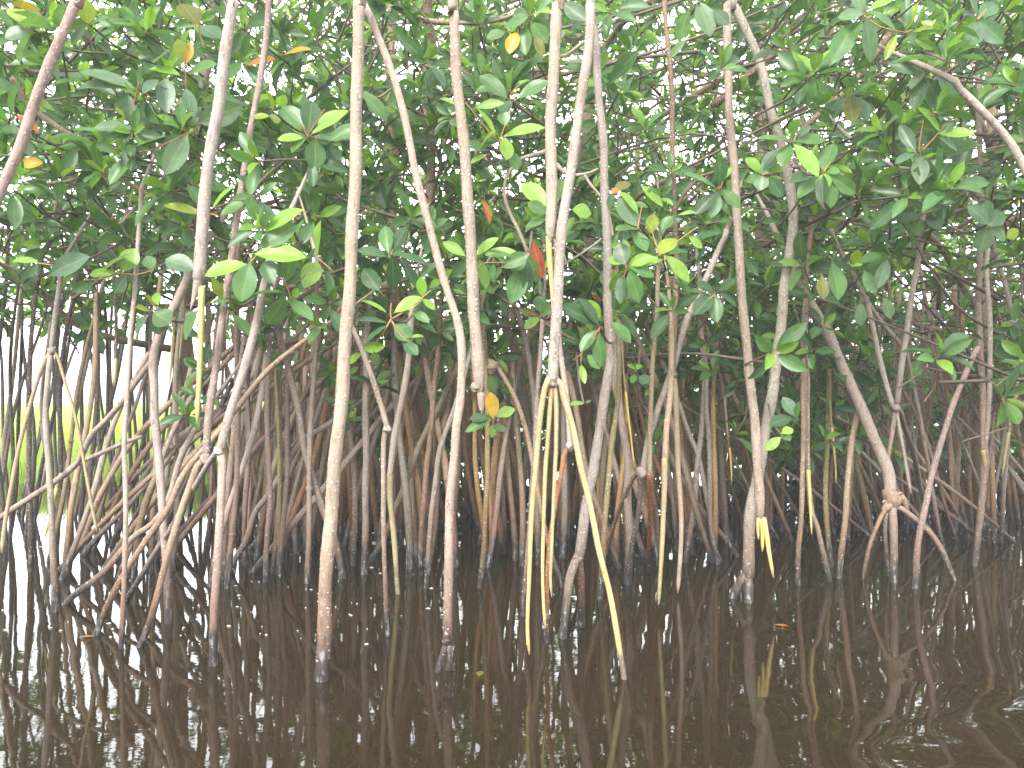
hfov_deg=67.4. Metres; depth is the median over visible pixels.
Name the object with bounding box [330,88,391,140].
leafy branch
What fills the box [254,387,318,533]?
prop root
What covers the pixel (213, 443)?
prop root
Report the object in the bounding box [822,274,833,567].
aerial root
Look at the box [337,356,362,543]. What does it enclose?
prop root
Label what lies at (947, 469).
prop root
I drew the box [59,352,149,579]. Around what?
prop root
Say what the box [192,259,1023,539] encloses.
shaded roots
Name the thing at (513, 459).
prop root
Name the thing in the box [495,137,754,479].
mangrove tree
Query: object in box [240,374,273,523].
prop root
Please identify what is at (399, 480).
prop root
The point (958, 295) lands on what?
prop root
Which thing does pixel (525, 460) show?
prop root
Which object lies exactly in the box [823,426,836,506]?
prop root
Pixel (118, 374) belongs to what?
prop root
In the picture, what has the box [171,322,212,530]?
prop root
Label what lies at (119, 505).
prop root
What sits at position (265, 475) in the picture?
prop root
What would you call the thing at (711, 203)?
leafy branch
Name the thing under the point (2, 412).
prop root
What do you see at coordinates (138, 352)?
sky
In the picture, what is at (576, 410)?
prop root
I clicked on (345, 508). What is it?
prop root
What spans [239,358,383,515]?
prop root
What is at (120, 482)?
prop root
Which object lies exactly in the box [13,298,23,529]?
prop root
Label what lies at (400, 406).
aerial root
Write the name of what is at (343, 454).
prop root
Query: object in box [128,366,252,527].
prop root
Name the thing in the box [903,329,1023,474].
prop root
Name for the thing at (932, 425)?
prop root
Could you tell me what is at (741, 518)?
prop root
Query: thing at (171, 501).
prop root
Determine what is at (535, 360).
prop root
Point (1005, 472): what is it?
aerial root
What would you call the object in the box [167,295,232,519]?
prop root
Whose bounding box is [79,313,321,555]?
prop root
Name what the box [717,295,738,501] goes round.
prop root
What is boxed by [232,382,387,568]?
prop root
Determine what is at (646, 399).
prop root
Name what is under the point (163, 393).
treeline
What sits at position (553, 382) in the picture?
aerial root
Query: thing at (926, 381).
prop root
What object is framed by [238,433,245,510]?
prop root
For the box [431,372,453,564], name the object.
prop root
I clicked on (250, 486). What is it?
prop root
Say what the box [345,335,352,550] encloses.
prop root
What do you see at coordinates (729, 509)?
prop root
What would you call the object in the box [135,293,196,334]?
leafy branch
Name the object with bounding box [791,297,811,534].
aerial root
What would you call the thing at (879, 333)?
prop root
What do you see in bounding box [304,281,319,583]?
prop root
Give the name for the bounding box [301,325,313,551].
prop root
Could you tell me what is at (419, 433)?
prop root
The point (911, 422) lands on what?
prop root
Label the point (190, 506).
prop root
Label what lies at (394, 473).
prop root
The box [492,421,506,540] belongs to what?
prop root
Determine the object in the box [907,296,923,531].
prop root
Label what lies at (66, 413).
marsh grass
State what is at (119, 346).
prop root
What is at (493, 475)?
aerial root
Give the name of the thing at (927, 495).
aerial root
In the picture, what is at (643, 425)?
prop root
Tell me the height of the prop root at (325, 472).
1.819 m
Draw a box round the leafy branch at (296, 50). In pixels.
[242,46,311,156]
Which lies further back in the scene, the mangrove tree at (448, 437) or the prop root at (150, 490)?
the mangrove tree at (448, 437)
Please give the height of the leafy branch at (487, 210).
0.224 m
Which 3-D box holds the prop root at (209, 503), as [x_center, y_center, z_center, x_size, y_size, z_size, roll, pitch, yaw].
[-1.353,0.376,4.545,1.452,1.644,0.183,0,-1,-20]
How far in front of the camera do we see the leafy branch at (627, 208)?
2.76 m
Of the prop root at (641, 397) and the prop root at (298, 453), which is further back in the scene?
the prop root at (641, 397)
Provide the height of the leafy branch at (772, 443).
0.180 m
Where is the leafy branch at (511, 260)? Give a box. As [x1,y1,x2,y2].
[443,237,528,288]
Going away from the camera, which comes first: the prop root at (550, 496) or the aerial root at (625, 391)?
the aerial root at (625, 391)
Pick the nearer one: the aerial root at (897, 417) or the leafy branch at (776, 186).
the leafy branch at (776, 186)
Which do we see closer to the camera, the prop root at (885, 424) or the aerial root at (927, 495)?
the aerial root at (927, 495)
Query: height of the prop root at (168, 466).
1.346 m
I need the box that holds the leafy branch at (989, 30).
[926,0,1003,51]
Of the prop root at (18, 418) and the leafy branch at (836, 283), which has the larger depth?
the prop root at (18, 418)
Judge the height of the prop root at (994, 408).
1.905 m
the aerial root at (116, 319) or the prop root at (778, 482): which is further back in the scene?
the prop root at (778, 482)
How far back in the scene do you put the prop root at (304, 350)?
5.30 m
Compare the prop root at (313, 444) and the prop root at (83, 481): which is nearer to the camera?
the prop root at (313, 444)
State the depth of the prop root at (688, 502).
4.54 m
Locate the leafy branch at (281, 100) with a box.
[253,88,320,134]
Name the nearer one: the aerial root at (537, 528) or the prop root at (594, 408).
the aerial root at (537, 528)
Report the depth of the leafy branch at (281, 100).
2.82 m
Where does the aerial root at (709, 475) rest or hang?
in the water
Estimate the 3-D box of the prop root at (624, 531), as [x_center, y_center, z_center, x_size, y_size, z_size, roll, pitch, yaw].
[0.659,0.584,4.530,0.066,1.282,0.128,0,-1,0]
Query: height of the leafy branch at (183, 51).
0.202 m
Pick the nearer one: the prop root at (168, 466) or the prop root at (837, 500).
the prop root at (168, 466)
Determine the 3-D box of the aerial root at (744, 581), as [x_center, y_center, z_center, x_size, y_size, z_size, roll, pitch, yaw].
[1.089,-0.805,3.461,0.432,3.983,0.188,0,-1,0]
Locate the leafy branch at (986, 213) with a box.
[949,200,1018,251]
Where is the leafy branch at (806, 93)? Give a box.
[784,61,836,104]
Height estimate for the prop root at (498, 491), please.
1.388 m
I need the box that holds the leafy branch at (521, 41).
[487,1,585,64]
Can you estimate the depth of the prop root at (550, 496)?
5.13 m
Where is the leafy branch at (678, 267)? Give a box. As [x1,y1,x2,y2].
[633,210,701,281]
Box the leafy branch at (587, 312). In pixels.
[563,298,630,383]
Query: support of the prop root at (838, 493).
in the water
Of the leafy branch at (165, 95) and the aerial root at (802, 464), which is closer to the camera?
the leafy branch at (165, 95)
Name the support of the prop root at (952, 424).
in the water
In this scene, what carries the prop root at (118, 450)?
in the water
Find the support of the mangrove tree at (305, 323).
on the water
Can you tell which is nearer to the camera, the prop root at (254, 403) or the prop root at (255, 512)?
the prop root at (255, 512)
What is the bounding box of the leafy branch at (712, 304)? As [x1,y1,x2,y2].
[692,278,736,322]
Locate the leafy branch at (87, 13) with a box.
[72,0,158,65]
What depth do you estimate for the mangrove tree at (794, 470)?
8.63 m
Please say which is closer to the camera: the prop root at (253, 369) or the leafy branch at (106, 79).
the leafy branch at (106, 79)
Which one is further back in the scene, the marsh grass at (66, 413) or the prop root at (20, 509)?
the marsh grass at (66, 413)
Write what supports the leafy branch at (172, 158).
attached to the mangrove tree at (384, 180)
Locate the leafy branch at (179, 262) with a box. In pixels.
[165,254,233,339]
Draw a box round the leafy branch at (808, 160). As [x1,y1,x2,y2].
[757,118,824,176]
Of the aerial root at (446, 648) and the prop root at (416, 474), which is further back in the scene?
the prop root at (416, 474)
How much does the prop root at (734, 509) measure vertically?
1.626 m
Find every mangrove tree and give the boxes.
[0,0,407,526]
[0,1,238,345]
[52,0,608,521]
[195,93,445,489]
[287,0,940,531]
[359,156,619,480]
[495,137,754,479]
[509,0,1023,517]
[667,105,971,479]
[677,0,1023,528]
[824,125,1023,478]
[846,1,1023,392]
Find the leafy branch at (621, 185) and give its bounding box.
[607,181,630,208]
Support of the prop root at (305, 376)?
in the water
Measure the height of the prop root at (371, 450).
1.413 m
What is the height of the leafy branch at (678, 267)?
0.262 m
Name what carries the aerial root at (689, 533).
in the water
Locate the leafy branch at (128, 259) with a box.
[72,248,185,292]
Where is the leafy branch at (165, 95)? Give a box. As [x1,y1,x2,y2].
[116,78,241,132]
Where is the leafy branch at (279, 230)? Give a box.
[205,208,305,301]
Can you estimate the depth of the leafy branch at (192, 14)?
2.87 m
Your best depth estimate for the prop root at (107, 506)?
4.96 m
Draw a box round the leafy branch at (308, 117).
[277,101,349,186]
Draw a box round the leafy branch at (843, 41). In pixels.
[819,0,905,64]
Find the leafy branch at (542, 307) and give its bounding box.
[519,295,550,328]
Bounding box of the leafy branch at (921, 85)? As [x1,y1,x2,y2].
[888,54,956,111]
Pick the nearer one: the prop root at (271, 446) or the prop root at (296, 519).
the prop root at (296, 519)
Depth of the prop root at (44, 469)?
5.80 m
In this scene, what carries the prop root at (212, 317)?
in the water
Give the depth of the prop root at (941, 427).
6.66 m
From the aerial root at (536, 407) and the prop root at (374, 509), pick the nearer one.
the aerial root at (536, 407)
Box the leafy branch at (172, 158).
[71,121,190,184]
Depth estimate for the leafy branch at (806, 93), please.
2.92 m
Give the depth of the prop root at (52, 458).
6.14 m
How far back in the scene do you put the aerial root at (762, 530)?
3.34 m
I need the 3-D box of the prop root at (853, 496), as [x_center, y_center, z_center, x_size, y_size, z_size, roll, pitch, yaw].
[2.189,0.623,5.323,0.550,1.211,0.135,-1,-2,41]
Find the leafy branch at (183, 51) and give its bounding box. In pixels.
[150,39,241,100]
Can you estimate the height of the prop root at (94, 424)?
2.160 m
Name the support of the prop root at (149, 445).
in the water
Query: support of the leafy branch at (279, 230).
attached to the mangrove tree at (384, 180)
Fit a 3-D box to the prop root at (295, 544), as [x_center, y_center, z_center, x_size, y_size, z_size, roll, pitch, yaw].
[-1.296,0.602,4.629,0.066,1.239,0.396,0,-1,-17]
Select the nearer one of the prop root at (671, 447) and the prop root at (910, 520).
the prop root at (671, 447)
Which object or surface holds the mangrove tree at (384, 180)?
on the water
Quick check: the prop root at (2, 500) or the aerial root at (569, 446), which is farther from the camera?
the prop root at (2, 500)
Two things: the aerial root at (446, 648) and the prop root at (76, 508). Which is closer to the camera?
the aerial root at (446, 648)
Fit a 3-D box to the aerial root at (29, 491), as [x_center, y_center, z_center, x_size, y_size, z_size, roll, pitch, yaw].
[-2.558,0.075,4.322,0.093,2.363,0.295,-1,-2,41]
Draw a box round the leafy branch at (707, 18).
[667,1,729,57]
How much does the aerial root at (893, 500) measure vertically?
2.220 m
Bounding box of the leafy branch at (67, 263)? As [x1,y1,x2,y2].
[12,242,120,277]
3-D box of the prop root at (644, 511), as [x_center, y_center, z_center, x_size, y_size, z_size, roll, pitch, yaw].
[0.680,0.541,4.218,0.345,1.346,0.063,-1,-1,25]
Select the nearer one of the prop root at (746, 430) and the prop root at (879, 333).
the prop root at (746, 430)
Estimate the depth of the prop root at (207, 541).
4.74 m
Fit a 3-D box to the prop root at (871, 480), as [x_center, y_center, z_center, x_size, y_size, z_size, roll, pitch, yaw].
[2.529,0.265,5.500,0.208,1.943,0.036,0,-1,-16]
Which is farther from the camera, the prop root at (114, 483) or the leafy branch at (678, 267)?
the prop root at (114, 483)
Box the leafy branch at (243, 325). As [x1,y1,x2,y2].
[211,279,255,335]
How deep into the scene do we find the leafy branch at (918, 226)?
2.87 m
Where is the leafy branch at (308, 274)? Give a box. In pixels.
[252,221,333,324]
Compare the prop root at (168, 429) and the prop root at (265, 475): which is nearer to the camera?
the prop root at (265, 475)
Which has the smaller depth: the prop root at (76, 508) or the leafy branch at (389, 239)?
the leafy branch at (389, 239)
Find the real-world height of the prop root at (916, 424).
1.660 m
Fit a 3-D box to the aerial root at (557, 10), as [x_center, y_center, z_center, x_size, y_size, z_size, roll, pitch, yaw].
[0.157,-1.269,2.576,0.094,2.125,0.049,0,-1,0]
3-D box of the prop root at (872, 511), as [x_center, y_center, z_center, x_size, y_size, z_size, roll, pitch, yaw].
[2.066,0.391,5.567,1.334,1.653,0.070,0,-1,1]
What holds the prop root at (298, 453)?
in the water
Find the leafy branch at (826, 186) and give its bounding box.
[793,143,855,207]
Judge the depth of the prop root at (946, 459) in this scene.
5.63 m
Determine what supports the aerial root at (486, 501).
hanging from the mangrove tree at (509, 224)
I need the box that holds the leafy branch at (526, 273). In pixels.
[485,231,544,302]
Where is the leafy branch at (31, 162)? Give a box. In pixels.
[0,112,91,167]
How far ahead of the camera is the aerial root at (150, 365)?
3.10 m
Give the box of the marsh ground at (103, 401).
[0,400,208,485]
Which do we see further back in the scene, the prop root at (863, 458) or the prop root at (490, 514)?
the prop root at (863, 458)
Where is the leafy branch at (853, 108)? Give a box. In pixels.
[814,37,871,122]
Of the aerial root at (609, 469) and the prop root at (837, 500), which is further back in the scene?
the prop root at (837, 500)
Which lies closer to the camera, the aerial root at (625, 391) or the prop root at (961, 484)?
the aerial root at (625, 391)
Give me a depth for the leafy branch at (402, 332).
2.55 m
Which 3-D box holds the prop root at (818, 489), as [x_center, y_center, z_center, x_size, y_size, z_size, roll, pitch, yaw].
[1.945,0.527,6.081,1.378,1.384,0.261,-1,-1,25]
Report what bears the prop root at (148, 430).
in the water
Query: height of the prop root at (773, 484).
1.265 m
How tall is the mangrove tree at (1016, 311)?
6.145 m
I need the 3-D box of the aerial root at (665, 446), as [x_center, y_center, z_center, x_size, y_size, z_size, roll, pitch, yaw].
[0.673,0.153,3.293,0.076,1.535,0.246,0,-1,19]
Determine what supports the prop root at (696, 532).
on the water
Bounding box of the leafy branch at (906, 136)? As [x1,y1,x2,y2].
[895,107,974,186]
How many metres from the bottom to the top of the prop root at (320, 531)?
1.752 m
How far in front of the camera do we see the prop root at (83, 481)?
5.48 m
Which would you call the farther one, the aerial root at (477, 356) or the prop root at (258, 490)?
the prop root at (258, 490)
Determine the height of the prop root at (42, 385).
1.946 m
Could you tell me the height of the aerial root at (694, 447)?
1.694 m
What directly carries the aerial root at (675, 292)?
on the water
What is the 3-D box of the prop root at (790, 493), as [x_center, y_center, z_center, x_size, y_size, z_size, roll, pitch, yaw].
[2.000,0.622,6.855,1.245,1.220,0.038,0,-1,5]
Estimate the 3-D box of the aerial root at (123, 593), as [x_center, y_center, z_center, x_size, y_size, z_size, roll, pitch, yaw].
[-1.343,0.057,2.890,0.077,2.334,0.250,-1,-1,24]
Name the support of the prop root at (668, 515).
in the water
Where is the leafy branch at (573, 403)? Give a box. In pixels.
[570,351,590,405]
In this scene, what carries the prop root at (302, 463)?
on the water
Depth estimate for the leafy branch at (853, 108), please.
2.95 m
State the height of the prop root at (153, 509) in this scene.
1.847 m
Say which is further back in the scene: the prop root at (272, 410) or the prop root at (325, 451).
the prop root at (272, 410)
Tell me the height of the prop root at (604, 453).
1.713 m
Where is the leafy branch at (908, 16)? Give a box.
[884,0,933,59]
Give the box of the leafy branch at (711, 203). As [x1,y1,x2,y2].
[684,155,739,217]
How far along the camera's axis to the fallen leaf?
2.50 m
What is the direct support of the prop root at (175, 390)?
in the water
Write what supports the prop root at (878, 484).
in the water
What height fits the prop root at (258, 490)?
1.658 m
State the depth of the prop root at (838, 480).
5.61 m
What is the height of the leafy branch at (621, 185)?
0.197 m
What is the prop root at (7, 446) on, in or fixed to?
in the water
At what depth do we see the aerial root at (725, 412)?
4.29 m
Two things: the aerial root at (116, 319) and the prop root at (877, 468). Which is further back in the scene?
the prop root at (877, 468)
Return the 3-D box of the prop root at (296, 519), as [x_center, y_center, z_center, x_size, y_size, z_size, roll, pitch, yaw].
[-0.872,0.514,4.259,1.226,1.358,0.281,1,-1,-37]
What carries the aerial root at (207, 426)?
in the water
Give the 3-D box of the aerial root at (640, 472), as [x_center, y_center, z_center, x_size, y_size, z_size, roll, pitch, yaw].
[0.657,0.077,3.836,0.910,2.241,0.571,-1,-2,43]
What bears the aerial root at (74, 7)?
in the water
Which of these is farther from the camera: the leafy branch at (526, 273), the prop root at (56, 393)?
the prop root at (56, 393)
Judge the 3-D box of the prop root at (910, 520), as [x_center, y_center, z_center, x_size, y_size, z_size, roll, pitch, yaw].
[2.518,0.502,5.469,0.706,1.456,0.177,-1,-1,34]
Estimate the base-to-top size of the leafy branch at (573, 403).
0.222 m
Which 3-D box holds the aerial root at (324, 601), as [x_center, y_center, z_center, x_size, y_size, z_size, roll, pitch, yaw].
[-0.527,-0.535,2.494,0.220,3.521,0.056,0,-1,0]
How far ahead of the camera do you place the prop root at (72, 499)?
4.17 m
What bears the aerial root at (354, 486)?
in the water
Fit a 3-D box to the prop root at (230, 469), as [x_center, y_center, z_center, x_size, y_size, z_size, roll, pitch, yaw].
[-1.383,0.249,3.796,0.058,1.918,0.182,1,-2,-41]
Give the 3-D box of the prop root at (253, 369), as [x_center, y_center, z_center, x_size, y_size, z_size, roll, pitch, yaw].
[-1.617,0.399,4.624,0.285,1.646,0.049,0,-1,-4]
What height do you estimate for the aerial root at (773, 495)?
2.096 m
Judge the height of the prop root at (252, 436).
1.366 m
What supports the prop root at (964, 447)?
in the water
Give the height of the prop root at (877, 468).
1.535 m
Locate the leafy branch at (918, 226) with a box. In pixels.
[884,187,949,235]
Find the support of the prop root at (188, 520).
in the water
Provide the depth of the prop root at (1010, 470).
4.98 m
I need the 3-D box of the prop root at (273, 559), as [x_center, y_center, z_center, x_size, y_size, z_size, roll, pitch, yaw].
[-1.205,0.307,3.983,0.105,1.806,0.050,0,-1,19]
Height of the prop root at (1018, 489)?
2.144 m
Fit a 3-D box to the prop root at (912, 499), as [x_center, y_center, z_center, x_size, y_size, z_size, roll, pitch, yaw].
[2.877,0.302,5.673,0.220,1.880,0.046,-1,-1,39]
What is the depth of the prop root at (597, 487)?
4.88 m
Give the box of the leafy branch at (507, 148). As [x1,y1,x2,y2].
[441,97,544,169]
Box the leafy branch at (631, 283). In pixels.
[609,240,653,303]
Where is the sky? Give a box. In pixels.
[0,0,1023,399]
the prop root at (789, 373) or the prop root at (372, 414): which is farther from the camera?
the prop root at (789, 373)
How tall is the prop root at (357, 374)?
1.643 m
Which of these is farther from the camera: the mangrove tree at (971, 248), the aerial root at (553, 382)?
the mangrove tree at (971, 248)
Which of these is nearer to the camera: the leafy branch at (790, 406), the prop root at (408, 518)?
the leafy branch at (790, 406)
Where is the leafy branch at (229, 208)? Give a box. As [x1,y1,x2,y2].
[163,168,274,216]
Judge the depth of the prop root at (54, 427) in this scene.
5.75 m
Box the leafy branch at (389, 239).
[357,226,435,294]
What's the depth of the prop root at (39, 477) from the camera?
5.32 m
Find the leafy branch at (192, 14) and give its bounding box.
[176,3,221,48]
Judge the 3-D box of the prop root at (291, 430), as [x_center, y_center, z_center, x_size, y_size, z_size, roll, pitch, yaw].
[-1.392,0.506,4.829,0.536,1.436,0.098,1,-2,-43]
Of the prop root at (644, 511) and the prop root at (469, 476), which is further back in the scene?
the prop root at (469, 476)
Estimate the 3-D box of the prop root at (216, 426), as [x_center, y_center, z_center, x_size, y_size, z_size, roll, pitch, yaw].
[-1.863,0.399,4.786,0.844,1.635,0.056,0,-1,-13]
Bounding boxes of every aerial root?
[0,0,84,205]
[0,188,105,612]
[0,193,236,623]
[26,207,75,563]
[44,473,60,539]
[111,189,133,385]
[118,111,174,648]
[126,172,306,666]
[136,0,271,647]
[169,276,181,384]
[179,210,210,362]
[190,0,238,423]
[263,276,280,582]
[267,286,345,578]
[274,297,288,574]
[296,187,391,636]
[315,0,365,681]
[346,404,357,565]
[361,289,372,574]
[365,0,465,672]
[368,351,466,562]
[387,244,422,594]
[418,259,445,567]
[423,257,494,588]
[447,0,484,413]
[477,220,488,359]
[477,256,489,588]
[487,358,563,587]
[490,342,518,553]
[493,208,540,564]
[521,244,546,616]
[525,0,626,679]
[545,0,564,309]
[545,234,573,642]
[559,15,614,638]
[597,215,621,600]
[605,179,743,585]
[612,270,634,467]
[612,309,633,584]
[638,311,721,562]
[646,173,661,572]
[657,255,674,605]
[662,0,683,592]
[682,217,704,562]
[686,290,793,541]
[701,335,719,564]
[706,325,731,483]
[722,0,773,577]
[728,0,797,602]
[756,194,956,582]
[773,139,945,550]
[784,221,831,581]
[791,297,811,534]
[795,157,813,585]
[810,313,836,480]
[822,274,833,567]
[836,411,859,578]
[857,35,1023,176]
[887,185,929,532]
[905,230,968,525]
[912,346,980,589]
[954,32,988,565]
[959,178,992,445]
[964,175,1020,542]
[1000,316,1018,475]
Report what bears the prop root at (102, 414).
in the water
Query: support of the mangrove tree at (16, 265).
on the water
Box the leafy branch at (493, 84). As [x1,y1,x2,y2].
[479,75,547,112]
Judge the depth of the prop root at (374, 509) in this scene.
4.79 m
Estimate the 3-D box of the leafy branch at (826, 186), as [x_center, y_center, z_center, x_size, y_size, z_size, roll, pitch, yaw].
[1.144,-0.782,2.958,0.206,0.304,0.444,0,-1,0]
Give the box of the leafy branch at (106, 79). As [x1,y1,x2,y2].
[76,69,209,103]
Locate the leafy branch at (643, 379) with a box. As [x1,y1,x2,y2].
[627,348,648,383]
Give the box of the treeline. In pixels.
[0,381,231,401]
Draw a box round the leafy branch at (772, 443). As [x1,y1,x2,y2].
[766,404,792,450]
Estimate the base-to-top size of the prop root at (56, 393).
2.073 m
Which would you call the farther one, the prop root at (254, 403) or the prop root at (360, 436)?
the prop root at (254, 403)
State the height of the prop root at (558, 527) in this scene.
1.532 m
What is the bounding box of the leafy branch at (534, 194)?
[522,178,590,227]
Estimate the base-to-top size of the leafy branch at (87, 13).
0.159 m
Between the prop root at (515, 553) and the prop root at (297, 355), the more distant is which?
the prop root at (297, 355)
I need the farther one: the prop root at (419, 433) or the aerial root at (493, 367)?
the prop root at (419, 433)
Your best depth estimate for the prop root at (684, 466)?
4.22 m
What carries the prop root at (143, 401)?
in the water
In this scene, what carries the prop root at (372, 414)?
in the water
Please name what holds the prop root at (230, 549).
in the water
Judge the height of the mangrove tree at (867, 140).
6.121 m
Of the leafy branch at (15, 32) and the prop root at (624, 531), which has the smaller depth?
the leafy branch at (15, 32)
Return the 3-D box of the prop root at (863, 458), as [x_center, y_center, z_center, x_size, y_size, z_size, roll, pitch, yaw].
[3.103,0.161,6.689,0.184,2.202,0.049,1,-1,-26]
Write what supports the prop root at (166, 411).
in the water
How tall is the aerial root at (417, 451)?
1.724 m
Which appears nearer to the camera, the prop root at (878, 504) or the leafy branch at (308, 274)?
the leafy branch at (308, 274)
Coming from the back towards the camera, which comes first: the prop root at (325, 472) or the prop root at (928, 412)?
the prop root at (928, 412)
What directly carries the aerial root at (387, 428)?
in the water
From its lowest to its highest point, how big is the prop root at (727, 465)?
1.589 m
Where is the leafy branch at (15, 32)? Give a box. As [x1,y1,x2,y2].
[5,8,105,62]
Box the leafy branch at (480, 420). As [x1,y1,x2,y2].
[465,375,514,437]
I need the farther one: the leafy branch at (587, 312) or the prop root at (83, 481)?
the prop root at (83, 481)
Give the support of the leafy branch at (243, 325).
attached to the aerial root at (207, 426)
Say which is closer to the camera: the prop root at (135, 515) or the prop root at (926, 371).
the prop root at (135, 515)
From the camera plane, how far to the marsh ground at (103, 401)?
149.00 m
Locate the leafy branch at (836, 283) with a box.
[816,249,894,325]
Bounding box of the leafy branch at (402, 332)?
[350,276,434,365]
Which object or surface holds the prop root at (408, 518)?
on the water
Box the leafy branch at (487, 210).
[472,184,495,223]
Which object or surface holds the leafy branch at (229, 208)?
attached to the mangrove tree at (384, 180)
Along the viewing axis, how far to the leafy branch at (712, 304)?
2.99 m
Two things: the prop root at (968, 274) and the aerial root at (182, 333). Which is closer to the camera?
the aerial root at (182, 333)
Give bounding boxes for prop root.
[0,226,9,546]
[0,282,23,538]
[0,344,8,497]
[2,304,48,485]
[8,263,23,540]
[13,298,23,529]
[17,294,66,513]
[21,288,64,519]
[23,343,36,535]
[33,249,81,529]
[37,295,92,515]
[39,298,55,512]
[46,268,108,561]
[46,320,57,476]
[49,419,54,487]
[50,256,73,538]
[55,309,98,520]
[56,279,78,548]
[57,358,303,568]
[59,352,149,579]
[62,277,98,568]
[62,360,241,604]
[66,435,141,468]
[71,256,371,564]
[73,310,129,517]
[73,373,273,539]
[78,295,89,526]
[78,315,125,513]
[79,305,109,543]
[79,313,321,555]
[84,232,99,547]
[91,339,152,550]
[92,269,132,484]
[92,282,385,635]
[96,343,246,546]
[99,316,117,520]
[100,340,337,570]
[103,287,122,535]
[108,306,114,510]
[109,384,195,546]
[115,362,211,578]
[117,308,136,513]
[119,285,176,535]
[125,245,134,516]
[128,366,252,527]
[131,375,231,577]
[132,373,138,510]
[142,254,154,526]
[145,302,149,474]
[145,394,284,524]
[146,326,263,554]
[147,376,172,514]
[148,303,157,534]
[149,270,163,572]
[154,367,193,561]
[155,332,273,546]
[166,310,177,452]
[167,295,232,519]
[169,386,257,525]
[170,294,185,571]
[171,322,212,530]
[178,322,391,546]
[179,353,371,534]
[187,351,211,517]
[188,313,214,416]
[198,341,205,543]
[205,225,225,545]
[207,352,266,586]
[213,276,277,550]
[221,241,241,580]
[224,302,253,588]
[228,317,263,539]
[232,273,250,565]
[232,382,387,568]
[238,393,284,505]
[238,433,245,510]
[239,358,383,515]
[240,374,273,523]
[241,307,252,561]
[241,368,302,539]
[248,339,443,548]
[249,359,434,572]
[250,326,273,540]
[250,404,253,481]
[251,314,256,531]
[254,332,337,559]
[254,336,276,552]
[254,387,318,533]
[256,330,304,536]
[263,316,289,551]
[269,307,340,546]
[270,278,285,573]
[270,364,283,463]
[271,393,274,425]
[276,341,307,496]
[276,418,295,489]
[277,337,293,575]
[283,353,337,561]
[286,339,338,525]
[292,382,301,553]
[299,335,321,538]
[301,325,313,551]
[302,364,308,424]
[303,311,360,553]
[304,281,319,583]
[311,355,369,550]
[317,327,372,538]
[323,332,331,525]
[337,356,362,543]
[337,391,351,541]
[342,367,391,546]
[343,315,357,538]
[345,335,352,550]
[352,319,362,537]
[354,327,359,482]
[359,303,378,542]
[373,314,400,548]
[375,328,434,555]
[391,287,413,569]
[397,287,425,565]
[397,466,400,529]
[399,343,416,545]
[403,285,426,543]
[403,355,417,556]
[409,377,437,548]
[414,350,420,533]
[418,302,459,567]
[429,360,455,498]
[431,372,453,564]
[454,365,460,523]
[456,339,480,536]
[470,360,488,564]
[477,393,510,544]
[477,402,487,535]
[485,358,520,567]
[488,416,493,563]
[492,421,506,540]
[499,283,518,560]
[501,383,519,504]
[506,310,546,547]
[511,302,525,566]
[523,362,532,536]
[529,402,533,541]
[533,288,542,529]
[540,436,560,531]
[554,366,580,545]
[559,273,573,558]
[560,355,571,538]
[566,371,621,568]
[578,344,645,557]
[579,382,585,513]
[591,370,609,529]
[593,385,600,544]
[595,385,778,521]
[597,328,655,560]
[598,390,612,542]
[611,376,658,565]
[613,373,628,564]
[619,371,623,456]
[620,381,625,553]
[625,355,686,537]
[628,318,714,562]
[632,386,739,556]
[637,385,672,471]
[640,357,659,529]
[641,332,746,495]
[644,300,670,527]
[652,312,706,540]
[654,364,678,550]
[665,330,699,538]
[666,397,687,540]
[669,276,693,554]
[673,314,681,543]
[681,402,876,540]
[689,386,780,539]
[689,404,796,500]
[690,371,812,533]
[692,416,786,498]
[693,402,706,481]
[698,331,743,528]
[708,320,719,561]
[710,378,798,518]
[713,332,882,524]
[716,413,731,514]
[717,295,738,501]
[717,298,728,539]
[717,387,882,520]
[725,339,938,538]
[725,427,735,515]
[728,408,822,495]
[736,386,860,526]
[743,374,749,422]
[751,338,867,531]
[764,379,1015,541]
[765,396,779,517]
[766,312,818,522]
[766,391,888,516]
[779,380,915,524]
[782,409,837,525]
[790,305,801,495]
[795,298,838,520]
[796,297,841,524]
[796,372,888,530]
[819,395,897,514]
[822,411,947,505]
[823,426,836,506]
[824,439,866,528]
[836,437,983,539]
[842,390,914,528]
[844,355,971,538]
[844,397,966,492]
[851,287,877,523]
[851,372,962,529]
[860,385,914,526]
[862,285,914,498]
[863,293,873,485]
[864,325,957,539]
[864,400,1005,522]
[866,338,883,504]
[866,388,966,490]
[866,404,1019,507]
[887,274,901,439]
[888,318,915,522]
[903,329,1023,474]
[903,379,1023,475]
[903,400,1015,482]
[906,301,935,532]
[906,407,1019,504]
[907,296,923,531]
[912,349,932,512]
[913,355,1019,509]
[914,302,955,456]
[914,319,923,528]
[921,295,934,518]
[925,379,999,479]
[928,281,964,482]
[930,336,997,535]
[933,411,942,491]
[934,307,1023,494]
[939,399,1023,486]
[949,390,1014,513]
[953,355,962,515]
[957,268,970,436]
[961,379,970,475]
[966,267,969,415]
[973,275,1008,537]
[984,299,1023,536]
[993,392,1019,499]
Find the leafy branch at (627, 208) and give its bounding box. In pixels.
[615,186,662,251]
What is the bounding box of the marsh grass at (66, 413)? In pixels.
[0,401,263,485]
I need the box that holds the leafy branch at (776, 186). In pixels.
[744,148,784,196]
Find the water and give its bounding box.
[0,403,1023,767]
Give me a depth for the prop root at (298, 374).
5.18 m
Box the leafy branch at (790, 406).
[769,397,799,426]
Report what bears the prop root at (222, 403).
in the water
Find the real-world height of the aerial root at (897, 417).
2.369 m

